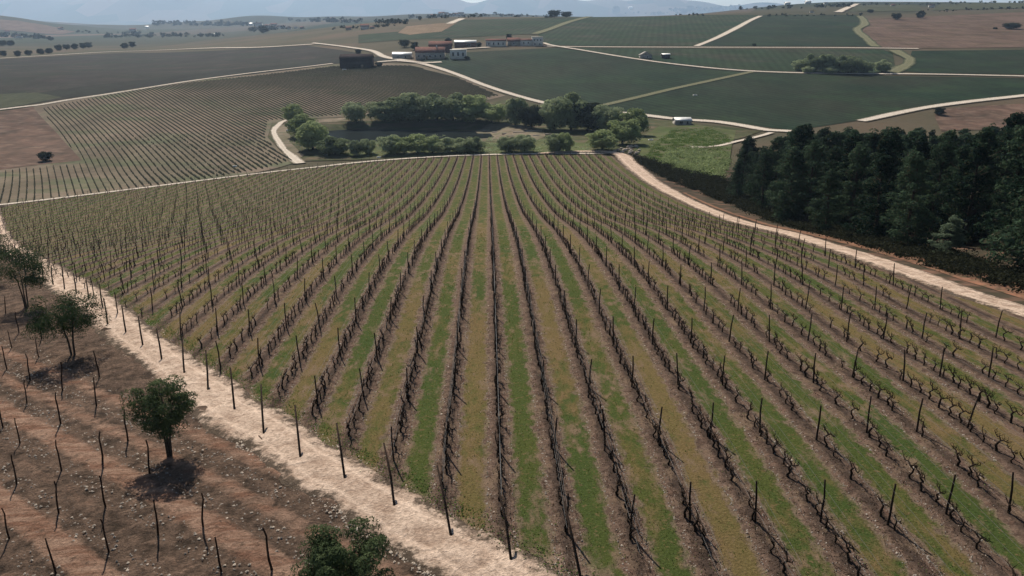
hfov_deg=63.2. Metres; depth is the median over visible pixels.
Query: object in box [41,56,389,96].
vineyard field
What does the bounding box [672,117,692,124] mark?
field hut
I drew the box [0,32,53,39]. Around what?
distant wood
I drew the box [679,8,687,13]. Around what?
field tree
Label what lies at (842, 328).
trellis wires
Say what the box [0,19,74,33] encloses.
hill pasture
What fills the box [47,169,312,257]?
trellis wires
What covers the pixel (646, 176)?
dirt road
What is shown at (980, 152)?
pine tree
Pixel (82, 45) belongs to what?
roadside tree
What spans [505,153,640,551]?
trellis wires
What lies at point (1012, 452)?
grapevine
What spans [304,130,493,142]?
pond water
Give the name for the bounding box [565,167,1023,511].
trellis wires
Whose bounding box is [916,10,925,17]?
field tree
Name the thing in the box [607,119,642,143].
willow tree
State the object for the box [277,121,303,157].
sandy bank
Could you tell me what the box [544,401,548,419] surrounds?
grapevine
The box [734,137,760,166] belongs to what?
pine tree
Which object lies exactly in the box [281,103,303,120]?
bush
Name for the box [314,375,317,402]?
trellis post
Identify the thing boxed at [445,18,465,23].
farm track
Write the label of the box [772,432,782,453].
grapevine
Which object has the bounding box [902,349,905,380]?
trellis post
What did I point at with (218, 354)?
trellis post
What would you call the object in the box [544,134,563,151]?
bush
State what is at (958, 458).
grapevine
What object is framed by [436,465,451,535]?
end post
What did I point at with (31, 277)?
olive tree
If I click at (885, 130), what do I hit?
pine tree
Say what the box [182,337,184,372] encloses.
end post
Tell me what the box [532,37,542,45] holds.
white block
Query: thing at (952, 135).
pine tree
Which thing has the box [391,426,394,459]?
trellis post
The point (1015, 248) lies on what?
pine tree
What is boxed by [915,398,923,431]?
trellis post
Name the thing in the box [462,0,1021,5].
sky
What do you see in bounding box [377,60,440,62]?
farm track
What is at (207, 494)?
rubble
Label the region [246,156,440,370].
trellis wires
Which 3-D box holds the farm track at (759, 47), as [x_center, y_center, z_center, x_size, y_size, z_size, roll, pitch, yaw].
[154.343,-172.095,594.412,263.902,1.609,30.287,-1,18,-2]
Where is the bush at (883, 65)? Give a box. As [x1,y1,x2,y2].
[874,59,891,71]
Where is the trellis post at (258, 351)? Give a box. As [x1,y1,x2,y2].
[257,338,259,363]
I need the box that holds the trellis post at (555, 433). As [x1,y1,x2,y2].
[554,418,557,448]
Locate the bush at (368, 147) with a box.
[359,139,376,153]
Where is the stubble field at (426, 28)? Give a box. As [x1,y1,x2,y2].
[398,23,455,34]
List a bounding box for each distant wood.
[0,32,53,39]
[76,30,153,34]
[103,32,223,37]
[152,19,255,25]
[248,25,289,31]
[288,16,408,23]
[332,23,395,29]
[408,13,486,18]
[488,12,550,17]
[625,11,703,15]
[668,2,852,10]
[767,13,862,15]
[863,0,1023,4]
[928,6,1023,11]
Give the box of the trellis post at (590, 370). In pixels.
[588,359,591,382]
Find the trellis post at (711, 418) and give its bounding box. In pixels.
[709,402,713,436]
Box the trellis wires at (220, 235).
[94,163,370,289]
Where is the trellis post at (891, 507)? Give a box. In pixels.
[886,483,896,524]
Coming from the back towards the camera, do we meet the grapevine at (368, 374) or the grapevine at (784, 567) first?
the grapevine at (368, 374)
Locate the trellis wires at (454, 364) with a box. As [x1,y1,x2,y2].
[442,176,479,481]
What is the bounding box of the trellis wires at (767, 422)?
[534,164,882,575]
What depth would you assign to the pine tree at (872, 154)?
130.22 m
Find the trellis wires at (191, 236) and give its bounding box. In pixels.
[70,165,354,277]
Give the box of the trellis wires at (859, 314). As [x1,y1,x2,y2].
[572,155,1023,418]
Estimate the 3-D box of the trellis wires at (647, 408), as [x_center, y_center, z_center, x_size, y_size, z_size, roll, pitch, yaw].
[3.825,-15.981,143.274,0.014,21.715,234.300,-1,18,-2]
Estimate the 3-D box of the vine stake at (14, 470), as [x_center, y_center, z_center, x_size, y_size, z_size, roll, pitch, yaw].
[-23.619,8.657,39.462,0.108,1.691,0.109,-10,20,-28]
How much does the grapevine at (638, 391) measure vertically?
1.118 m
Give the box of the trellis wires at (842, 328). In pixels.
[566,159,1023,457]
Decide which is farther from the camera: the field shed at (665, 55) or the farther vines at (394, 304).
the field shed at (665, 55)
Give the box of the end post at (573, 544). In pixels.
[563,501,581,575]
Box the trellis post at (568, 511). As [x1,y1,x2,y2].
[566,493,568,532]
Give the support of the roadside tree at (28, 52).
on the ground at (100, 16)
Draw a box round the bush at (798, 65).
[791,60,804,69]
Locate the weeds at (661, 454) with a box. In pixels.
[117,266,993,575]
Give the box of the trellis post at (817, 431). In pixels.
[815,405,821,439]
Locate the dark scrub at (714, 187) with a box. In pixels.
[626,150,794,220]
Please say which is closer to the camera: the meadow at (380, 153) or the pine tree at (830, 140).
the pine tree at (830, 140)
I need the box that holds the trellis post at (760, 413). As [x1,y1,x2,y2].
[759,398,762,432]
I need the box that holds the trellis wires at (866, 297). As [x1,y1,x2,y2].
[582,156,1023,387]
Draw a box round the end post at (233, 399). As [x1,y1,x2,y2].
[230,368,234,408]
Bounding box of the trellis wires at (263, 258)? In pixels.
[175,159,414,330]
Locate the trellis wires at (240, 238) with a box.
[141,161,400,309]
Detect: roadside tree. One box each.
[0,40,6,44]
[0,50,6,55]
[6,40,14,45]
[13,50,21,55]
[23,50,32,55]
[36,49,44,53]
[44,48,52,53]
[54,44,61,50]
[62,44,69,49]
[70,43,78,48]
[78,43,86,47]
[120,43,128,48]
[129,41,135,46]
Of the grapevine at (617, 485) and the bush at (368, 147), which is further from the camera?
the bush at (368, 147)
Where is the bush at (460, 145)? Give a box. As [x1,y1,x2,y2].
[448,138,468,152]
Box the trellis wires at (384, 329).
[346,165,461,429]
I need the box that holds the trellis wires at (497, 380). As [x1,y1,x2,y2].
[489,165,501,509]
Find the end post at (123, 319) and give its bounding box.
[121,305,126,332]
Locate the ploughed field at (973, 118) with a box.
[935,103,1023,130]
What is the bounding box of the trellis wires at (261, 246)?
[158,156,409,319]
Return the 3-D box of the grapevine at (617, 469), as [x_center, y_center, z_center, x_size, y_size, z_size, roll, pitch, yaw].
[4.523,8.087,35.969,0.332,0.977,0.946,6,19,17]
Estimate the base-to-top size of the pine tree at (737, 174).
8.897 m
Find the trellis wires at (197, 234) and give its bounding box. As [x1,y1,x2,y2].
[81,162,364,284]
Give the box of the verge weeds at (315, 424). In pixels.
[66,266,598,575]
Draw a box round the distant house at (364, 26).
[360,24,368,29]
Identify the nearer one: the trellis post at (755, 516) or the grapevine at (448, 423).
the trellis post at (755, 516)
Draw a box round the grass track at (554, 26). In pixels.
[530,16,592,33]
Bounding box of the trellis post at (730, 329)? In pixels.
[728,315,733,341]
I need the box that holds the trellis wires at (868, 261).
[599,156,1023,340]
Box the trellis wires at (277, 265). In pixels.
[204,161,420,336]
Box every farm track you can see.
[0,63,333,109]
[8,44,310,57]
[270,120,305,163]
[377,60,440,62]
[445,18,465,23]
[452,47,487,48]
[543,42,1023,75]
[564,46,918,48]
[690,132,773,147]
[693,16,761,45]
[834,4,858,11]
[857,94,1023,120]
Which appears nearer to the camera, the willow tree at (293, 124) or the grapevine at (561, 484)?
the grapevine at (561, 484)
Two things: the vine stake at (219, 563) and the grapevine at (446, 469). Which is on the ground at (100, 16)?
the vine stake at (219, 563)
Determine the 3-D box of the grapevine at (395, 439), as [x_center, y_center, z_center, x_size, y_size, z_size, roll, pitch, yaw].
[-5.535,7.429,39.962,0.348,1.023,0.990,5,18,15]
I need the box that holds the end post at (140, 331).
[138,316,143,344]
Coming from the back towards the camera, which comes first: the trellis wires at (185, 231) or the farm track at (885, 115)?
the farm track at (885, 115)
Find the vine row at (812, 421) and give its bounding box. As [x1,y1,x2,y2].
[561,184,965,575]
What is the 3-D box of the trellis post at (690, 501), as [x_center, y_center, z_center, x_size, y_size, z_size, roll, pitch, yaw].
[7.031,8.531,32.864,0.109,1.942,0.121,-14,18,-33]
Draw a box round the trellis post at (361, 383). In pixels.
[359,368,364,396]
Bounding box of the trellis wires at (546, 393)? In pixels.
[498,165,566,525]
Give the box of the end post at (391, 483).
[383,443,394,505]
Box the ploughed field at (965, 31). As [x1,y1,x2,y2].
[863,12,1023,47]
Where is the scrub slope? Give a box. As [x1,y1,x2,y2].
[631,155,1023,304]
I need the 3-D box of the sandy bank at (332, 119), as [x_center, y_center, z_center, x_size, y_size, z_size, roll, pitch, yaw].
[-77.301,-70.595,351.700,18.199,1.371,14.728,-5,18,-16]
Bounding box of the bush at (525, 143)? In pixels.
[512,134,537,151]
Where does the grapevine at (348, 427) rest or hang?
on the vineyard ground at (735, 554)
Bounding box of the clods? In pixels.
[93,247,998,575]
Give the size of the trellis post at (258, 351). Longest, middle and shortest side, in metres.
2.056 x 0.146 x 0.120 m
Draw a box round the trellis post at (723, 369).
[722,355,724,384]
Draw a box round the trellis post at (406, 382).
[406,368,407,398]
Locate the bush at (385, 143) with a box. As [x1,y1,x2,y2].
[377,135,399,153]
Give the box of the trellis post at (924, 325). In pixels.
[921,312,926,338]
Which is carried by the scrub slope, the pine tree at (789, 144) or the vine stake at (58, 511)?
the pine tree at (789, 144)
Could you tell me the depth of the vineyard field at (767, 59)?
550.86 m
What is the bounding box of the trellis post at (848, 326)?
[846,312,850,339]
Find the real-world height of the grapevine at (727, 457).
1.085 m
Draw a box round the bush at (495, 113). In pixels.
[480,104,507,122]
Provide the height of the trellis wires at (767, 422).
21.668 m
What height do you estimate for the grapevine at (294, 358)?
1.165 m
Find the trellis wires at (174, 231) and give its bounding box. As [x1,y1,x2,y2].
[47,165,342,269]
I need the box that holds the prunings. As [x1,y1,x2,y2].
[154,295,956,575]
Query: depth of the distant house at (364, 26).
830.58 m
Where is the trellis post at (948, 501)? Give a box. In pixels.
[945,474,955,513]
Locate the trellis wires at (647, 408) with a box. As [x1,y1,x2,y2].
[515,158,723,574]
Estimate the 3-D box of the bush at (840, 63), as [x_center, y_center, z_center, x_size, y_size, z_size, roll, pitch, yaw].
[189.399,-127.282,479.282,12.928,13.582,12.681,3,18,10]
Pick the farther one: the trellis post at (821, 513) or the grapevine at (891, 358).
the grapevine at (891, 358)
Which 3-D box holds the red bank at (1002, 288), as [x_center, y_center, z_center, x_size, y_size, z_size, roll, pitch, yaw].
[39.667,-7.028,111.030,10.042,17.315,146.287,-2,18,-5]
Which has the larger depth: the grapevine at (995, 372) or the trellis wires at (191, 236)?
the trellis wires at (191, 236)
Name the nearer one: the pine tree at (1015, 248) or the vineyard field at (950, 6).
the pine tree at (1015, 248)
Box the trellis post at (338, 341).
[337,328,339,355]
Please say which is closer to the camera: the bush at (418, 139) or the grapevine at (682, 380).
the grapevine at (682, 380)
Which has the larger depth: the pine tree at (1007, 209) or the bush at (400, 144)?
the bush at (400, 144)
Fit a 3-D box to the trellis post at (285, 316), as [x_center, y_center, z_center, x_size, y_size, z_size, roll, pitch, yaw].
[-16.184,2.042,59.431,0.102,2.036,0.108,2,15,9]
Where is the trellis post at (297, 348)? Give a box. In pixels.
[296,335,299,360]
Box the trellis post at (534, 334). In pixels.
[534,321,535,348]
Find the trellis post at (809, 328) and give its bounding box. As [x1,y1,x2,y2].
[807,314,811,340]
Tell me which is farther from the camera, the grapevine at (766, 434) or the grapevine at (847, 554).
the grapevine at (766, 434)
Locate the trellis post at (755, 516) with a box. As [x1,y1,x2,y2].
[754,481,756,521]
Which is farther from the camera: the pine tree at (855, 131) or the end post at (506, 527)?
the pine tree at (855, 131)
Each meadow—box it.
[268,99,759,160]
[341,136,609,156]
[634,125,735,178]
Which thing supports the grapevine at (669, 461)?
on the vineyard ground at (735, 554)
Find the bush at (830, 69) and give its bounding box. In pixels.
[822,65,838,72]
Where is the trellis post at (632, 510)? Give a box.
[629,494,634,532]
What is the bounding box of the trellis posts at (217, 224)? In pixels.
[0,151,723,254]
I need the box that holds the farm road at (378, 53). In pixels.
[314,43,790,131]
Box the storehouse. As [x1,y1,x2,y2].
[428,41,452,51]
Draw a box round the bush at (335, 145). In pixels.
[315,136,351,154]
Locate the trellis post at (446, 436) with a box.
[445,421,448,452]
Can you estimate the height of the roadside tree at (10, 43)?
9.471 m
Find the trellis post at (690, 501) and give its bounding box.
[689,481,691,521]
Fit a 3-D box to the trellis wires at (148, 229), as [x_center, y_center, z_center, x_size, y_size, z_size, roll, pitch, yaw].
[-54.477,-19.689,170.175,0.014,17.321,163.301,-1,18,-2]
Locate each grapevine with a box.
[281,371,285,387]
[291,351,296,367]
[319,375,325,391]
[345,412,353,435]
[358,393,361,409]
[366,359,372,372]
[366,370,370,386]
[393,429,398,448]
[397,411,406,431]
[405,383,409,401]
[411,352,416,368]
[440,464,443,484]
[444,414,452,432]
[444,452,448,471]
[494,420,501,442]
[495,396,499,415]
[495,467,501,487]
[496,446,499,462]
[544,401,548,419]
[548,426,553,447]
[550,440,554,457]
[555,463,560,479]
[557,486,562,503]
[559,471,564,491]
[588,388,597,404]
[597,400,601,420]
[600,409,606,429]
[609,442,615,458]
[609,447,615,471]
[613,461,620,483]
[615,472,624,495]
[618,346,624,363]
[623,482,630,507]
[627,496,637,521]
[627,515,635,539]
[633,381,641,400]
[643,394,647,408]
[648,415,657,436]
[654,422,661,445]
[662,435,668,455]
[665,450,670,464]
[677,374,684,389]
[677,481,686,503]
[681,492,694,517]
[689,397,695,411]
[693,505,702,531]
[695,515,707,545]
[696,407,708,427]
[703,347,707,363]
[706,413,717,436]
[708,426,716,446]
[714,431,720,456]
[722,445,735,467]
[723,373,731,388]
[726,458,735,480]
[735,386,741,401]
[746,400,753,418]
[749,498,762,519]
[755,418,763,435]
[763,424,768,443]
[767,526,777,552]
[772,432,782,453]
[776,335,783,352]
[782,543,793,572]
[785,452,799,476]
[789,396,795,409]
[795,352,808,370]
[800,479,812,501]
[804,358,812,376]
[812,368,820,383]
[815,492,825,514]
[819,376,826,390]
[821,506,833,527]
[823,423,837,446]
[824,340,827,355]
[832,525,839,542]
[833,387,842,403]
[839,533,855,561]
[846,456,861,478]
[850,399,859,418]
[853,358,862,377]
[854,554,868,575]
[859,336,865,350]
[859,370,867,383]
[868,377,876,390]
[868,415,878,436]
[874,429,882,446]
[875,381,887,397]
[876,492,890,516]
[877,322,885,338]
[883,436,894,455]
[885,349,893,367]
[885,386,894,404]
[886,395,899,410]
[892,511,901,530]
[902,450,917,477]
[904,339,910,353]
[907,373,917,386]
[912,342,918,359]
[915,379,924,392]
[915,463,926,490]
[919,416,926,435]
[928,379,937,398]
[935,386,949,407]
[935,481,945,501]
[945,319,956,334]
[946,494,960,518]
[948,363,956,382]
[948,394,959,415]
[951,442,964,465]
[952,341,962,356]
[956,374,966,388]
[958,400,970,422]
[958,514,970,531]
[965,376,975,394]
[967,416,976,431]
[967,451,984,475]
[972,464,986,486]
[972,529,989,548]
[973,332,989,347]
[973,381,992,401]
[979,386,994,407]
[981,359,991,373]
[982,425,986,441]
[990,368,1001,379]
[990,393,1001,413]
[992,343,1000,358]
[994,428,1011,450]
[999,347,1011,362]
[1002,325,1013,340]
[1004,374,1013,386]
[1005,401,1022,422]
[1005,493,1015,513]
[1005,558,1023,575]
[1007,440,1018,462]
[1014,379,1023,394]
[1017,336,1023,349]
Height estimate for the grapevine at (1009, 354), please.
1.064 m
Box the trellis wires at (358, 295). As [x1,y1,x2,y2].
[309,164,453,396]
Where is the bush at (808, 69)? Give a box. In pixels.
[801,66,815,71]
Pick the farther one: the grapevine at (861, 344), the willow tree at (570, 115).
the willow tree at (570, 115)
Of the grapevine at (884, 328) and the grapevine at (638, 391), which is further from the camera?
the grapevine at (884, 328)
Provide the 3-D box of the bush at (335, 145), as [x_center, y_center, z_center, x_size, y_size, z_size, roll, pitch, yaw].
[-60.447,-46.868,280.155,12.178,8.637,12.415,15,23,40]
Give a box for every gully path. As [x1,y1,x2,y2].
[852,16,881,46]
[884,50,916,72]
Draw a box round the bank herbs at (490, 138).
[325,134,600,154]
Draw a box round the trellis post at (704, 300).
[703,287,705,310]
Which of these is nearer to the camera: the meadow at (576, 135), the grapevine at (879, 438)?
the grapevine at (879, 438)
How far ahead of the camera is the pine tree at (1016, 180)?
87.96 m
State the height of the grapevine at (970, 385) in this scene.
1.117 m
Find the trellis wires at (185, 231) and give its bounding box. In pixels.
[63,163,350,273]
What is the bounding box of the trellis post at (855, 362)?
[852,347,858,377]
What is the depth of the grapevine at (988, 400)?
42.28 m
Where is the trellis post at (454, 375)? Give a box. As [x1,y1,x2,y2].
[453,362,455,388]
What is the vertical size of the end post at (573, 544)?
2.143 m
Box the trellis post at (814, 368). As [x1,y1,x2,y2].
[812,353,815,382]
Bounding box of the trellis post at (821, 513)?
[819,479,825,521]
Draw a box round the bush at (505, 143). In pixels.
[496,136,517,151]
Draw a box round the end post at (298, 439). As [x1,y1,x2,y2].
[294,405,300,456]
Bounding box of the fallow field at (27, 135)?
[0,107,80,169]
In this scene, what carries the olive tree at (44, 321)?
on the ground at (100, 16)
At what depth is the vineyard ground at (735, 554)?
50.71 m
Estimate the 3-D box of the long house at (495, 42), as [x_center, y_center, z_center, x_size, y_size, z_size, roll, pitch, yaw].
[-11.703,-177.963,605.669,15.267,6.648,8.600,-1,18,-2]
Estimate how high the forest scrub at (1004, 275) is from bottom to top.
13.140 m
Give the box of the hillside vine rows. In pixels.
[0,65,497,202]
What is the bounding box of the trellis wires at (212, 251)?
[123,166,386,302]
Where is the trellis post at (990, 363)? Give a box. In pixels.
[988,348,993,377]
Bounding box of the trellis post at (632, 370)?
[631,356,633,386]
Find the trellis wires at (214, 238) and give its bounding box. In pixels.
[113,163,381,292]
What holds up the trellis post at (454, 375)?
on the ground at (100, 16)
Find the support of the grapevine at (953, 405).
on the vineyard ground at (735, 554)
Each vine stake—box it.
[1,346,7,368]
[1,508,9,538]
[11,454,17,484]
[14,418,20,442]
[25,353,30,379]
[45,538,56,573]
[54,481,59,513]
[55,392,61,423]
[55,440,61,470]
[60,362,62,390]
[93,351,99,376]
[93,377,96,405]
[98,431,103,463]
[99,475,105,506]
[100,519,109,551]
[123,409,128,440]
[145,440,150,473]
[153,499,158,534]
[201,493,203,527]
[214,536,221,571]
[262,528,272,570]
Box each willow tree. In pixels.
[285,113,318,136]
[295,120,329,149]
[340,101,366,121]
[363,100,399,121]
[379,95,420,121]
[396,92,438,121]
[419,93,449,120]
[436,92,469,120]
[449,94,490,121]
[502,97,528,124]
[516,105,544,128]
[538,96,569,129]
[551,91,589,129]
[566,102,602,130]
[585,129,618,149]
[591,104,624,130]
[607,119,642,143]
[620,108,650,131]
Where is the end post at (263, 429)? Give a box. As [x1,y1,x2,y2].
[260,384,264,433]
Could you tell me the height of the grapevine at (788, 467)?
1.171 m
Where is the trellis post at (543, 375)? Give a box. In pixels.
[542,360,543,390]
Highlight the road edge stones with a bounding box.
[82,276,551,575]
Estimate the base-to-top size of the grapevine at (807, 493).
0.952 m
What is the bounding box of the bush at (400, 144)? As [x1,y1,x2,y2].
[391,137,417,152]
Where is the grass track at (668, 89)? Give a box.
[603,71,752,104]
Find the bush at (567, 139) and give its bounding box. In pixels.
[557,132,575,150]
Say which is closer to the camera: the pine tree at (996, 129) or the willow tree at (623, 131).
the pine tree at (996, 129)
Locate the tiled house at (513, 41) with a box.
[507,38,520,45]
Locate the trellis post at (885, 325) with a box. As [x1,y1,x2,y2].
[883,312,887,338]
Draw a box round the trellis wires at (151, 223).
[34,167,305,252]
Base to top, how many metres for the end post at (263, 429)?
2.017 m
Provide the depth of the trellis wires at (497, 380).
42.71 m
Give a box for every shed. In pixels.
[454,40,476,47]
[661,53,670,58]
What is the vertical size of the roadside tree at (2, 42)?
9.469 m
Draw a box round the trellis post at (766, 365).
[764,351,768,379]
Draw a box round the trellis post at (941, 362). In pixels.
[939,348,944,376]
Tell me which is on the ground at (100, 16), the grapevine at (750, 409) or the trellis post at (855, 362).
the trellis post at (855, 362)
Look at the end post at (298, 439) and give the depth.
40.51 m
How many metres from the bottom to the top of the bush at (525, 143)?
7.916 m
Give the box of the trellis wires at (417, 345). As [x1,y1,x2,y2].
[390,163,471,454]
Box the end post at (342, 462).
[336,423,345,477]
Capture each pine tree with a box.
[725,160,745,199]
[726,139,753,190]
[729,148,753,177]
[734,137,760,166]
[741,151,759,195]
[742,151,754,174]
[744,150,777,209]
[745,146,765,185]
[747,146,769,199]
[754,136,785,198]
[763,123,823,211]
[764,146,817,222]
[768,155,806,216]
[777,131,801,178]
[778,139,831,222]
[800,158,826,220]
[803,168,849,231]
[805,132,842,207]
[807,135,822,168]
[811,145,845,216]
[811,162,857,225]
[812,134,876,228]
[819,127,830,139]
[829,131,848,161]
[829,141,873,227]
[841,155,907,237]
[843,126,852,133]
[844,129,858,162]
[847,126,908,217]
[849,128,882,212]
[853,132,900,231]
[856,152,878,192]
[876,144,907,225]
[879,134,942,234]
[880,126,890,132]
[880,149,929,233]
[880,151,942,247]
[890,130,922,192]
[918,136,961,237]
[919,129,958,229]
[919,144,988,240]
[927,129,935,143]
[927,215,968,254]
[928,135,938,147]
[934,142,995,244]
[938,126,1004,241]
[956,132,972,148]
[957,128,970,140]
[958,133,991,226]
[971,126,1023,229]
[973,158,1023,248]
[979,128,1016,236]
[979,196,1023,266]
[984,125,1022,201]
[989,128,1023,248]
[989,158,1021,247]
[990,111,1023,176]
[991,127,1001,136]
[1006,221,1023,260]
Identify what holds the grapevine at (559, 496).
on the vineyard ground at (735, 554)
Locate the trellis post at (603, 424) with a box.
[602,408,605,444]
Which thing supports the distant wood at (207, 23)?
on the ground at (100, 16)
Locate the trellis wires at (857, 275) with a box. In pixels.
[588,152,1023,362]
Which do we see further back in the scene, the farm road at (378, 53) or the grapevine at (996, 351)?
the farm road at (378, 53)
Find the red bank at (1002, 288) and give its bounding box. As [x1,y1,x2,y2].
[684,193,1023,298]
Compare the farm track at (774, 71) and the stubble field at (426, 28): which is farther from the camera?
the stubble field at (426, 28)
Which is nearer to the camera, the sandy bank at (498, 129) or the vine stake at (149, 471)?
the vine stake at (149, 471)
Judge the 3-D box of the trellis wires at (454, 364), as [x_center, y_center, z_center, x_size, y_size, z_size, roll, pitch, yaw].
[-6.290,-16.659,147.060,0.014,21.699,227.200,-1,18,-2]
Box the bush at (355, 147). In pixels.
[348,140,363,154]
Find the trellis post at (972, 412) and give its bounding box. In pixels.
[966,395,979,427]
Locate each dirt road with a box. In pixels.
[0,208,561,575]
[539,150,1023,316]
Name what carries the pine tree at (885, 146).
on the scrub slope
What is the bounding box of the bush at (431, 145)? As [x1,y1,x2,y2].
[422,135,442,152]
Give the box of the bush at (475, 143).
[462,136,486,152]
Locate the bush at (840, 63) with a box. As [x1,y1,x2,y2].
[831,55,851,72]
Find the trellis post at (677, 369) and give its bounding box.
[676,353,678,384]
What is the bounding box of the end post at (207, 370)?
[205,350,208,389]
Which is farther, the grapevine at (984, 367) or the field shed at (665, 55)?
the field shed at (665, 55)
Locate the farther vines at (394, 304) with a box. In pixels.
[52,236,971,355]
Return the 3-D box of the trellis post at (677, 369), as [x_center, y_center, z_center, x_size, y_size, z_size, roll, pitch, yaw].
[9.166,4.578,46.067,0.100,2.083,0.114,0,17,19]
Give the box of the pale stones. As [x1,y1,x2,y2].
[106,259,999,563]
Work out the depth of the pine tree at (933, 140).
168.21 m
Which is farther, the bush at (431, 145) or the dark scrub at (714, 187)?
the bush at (431, 145)
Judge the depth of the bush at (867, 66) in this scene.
477.13 m
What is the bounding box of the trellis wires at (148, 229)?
[39,166,322,260]
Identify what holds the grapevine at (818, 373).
on the vineyard ground at (735, 554)
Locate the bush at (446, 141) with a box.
[435,137,456,153]
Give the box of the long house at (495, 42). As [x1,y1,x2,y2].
[485,39,506,46]
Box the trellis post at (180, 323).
[179,311,181,335]
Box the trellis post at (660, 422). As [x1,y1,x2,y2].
[657,407,662,442]
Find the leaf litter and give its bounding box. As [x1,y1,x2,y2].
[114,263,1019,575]
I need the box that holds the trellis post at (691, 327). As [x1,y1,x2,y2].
[690,318,692,340]
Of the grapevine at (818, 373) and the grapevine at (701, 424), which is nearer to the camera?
the grapevine at (701, 424)
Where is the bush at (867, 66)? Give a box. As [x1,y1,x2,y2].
[857,60,874,72]
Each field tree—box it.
[36,151,54,160]
[257,25,269,32]
[398,39,409,46]
[410,42,418,49]
[548,10,561,17]
[561,11,572,16]
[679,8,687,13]
[892,13,901,18]
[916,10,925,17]
[933,108,945,114]
[1002,23,1021,28]
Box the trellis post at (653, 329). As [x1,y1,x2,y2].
[652,318,654,344]
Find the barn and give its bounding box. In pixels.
[339,54,373,68]
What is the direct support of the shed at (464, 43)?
on the ground at (100, 16)
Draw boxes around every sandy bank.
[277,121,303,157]
[314,117,347,122]
[475,123,544,140]
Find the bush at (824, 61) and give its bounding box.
[816,54,835,70]
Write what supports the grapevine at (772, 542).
on the vineyard ground at (735, 554)
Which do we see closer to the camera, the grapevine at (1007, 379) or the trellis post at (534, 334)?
the grapevine at (1007, 379)
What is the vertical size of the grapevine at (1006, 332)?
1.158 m
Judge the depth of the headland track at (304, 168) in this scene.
259.44 m
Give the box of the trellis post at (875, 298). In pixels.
[874,286,876,309]
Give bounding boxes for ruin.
[639,51,651,58]
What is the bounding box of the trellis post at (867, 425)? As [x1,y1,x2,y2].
[866,396,871,432]
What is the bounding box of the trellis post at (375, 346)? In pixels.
[374,333,377,358]
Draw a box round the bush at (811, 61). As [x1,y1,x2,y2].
[800,54,819,69]
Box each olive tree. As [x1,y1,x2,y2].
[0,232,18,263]
[0,243,58,307]
[21,289,111,354]
[119,374,197,456]
[288,516,395,575]
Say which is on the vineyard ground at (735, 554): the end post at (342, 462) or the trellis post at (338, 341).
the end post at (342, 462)
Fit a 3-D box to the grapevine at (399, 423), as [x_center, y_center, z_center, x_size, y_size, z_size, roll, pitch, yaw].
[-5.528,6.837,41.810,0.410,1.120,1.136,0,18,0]
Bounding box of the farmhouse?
[415,45,445,59]
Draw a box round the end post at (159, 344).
[156,328,162,358]
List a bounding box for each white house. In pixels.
[450,49,466,58]
[520,39,531,45]
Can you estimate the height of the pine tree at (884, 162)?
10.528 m
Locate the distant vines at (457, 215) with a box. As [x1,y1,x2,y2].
[0,152,796,268]
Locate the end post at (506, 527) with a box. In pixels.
[497,483,511,559]
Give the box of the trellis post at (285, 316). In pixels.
[284,303,286,327]
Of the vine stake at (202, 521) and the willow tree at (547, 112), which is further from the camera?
the willow tree at (547, 112)
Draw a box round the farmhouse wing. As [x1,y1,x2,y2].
[392,52,412,58]
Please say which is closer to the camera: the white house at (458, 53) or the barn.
the barn
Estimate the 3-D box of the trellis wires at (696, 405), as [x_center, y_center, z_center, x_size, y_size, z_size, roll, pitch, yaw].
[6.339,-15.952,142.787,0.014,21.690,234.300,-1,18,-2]
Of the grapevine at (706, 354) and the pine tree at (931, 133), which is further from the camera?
the pine tree at (931, 133)
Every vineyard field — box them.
[0,46,359,106]
[0,63,504,206]
[0,92,60,107]
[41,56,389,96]
[358,15,759,45]
[420,48,1023,129]
[564,48,894,72]
[701,15,868,45]
[848,5,920,11]
[906,50,1023,73]
[932,3,1023,9]
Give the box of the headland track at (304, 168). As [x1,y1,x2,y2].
[0,152,608,204]
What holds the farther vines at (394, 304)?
on the vineyard ground at (735, 554)
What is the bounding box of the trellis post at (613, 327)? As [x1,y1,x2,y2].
[612,316,614,343]
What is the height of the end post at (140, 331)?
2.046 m
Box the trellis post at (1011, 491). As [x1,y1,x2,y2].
[1007,472,1013,512]
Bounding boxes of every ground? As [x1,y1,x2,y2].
[0,0,1023,386]
[0,256,428,575]
[1,154,1023,575]
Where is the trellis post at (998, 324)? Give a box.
[995,311,1002,337]
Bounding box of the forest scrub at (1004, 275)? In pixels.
[761,213,1023,292]
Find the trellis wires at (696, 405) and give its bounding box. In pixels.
[528,169,801,574]
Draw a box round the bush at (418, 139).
[405,133,427,153]
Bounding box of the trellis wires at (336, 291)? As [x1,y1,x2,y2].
[278,161,445,385]
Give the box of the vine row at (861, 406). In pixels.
[561,174,1015,572]
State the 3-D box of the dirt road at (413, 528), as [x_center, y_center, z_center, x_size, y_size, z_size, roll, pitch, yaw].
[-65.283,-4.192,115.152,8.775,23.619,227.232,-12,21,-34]
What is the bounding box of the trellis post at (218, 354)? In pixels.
[215,341,220,366]
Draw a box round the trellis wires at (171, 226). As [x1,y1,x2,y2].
[45,168,329,267]
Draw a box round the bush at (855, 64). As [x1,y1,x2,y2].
[843,56,864,72]
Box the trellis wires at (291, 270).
[220,160,429,355]

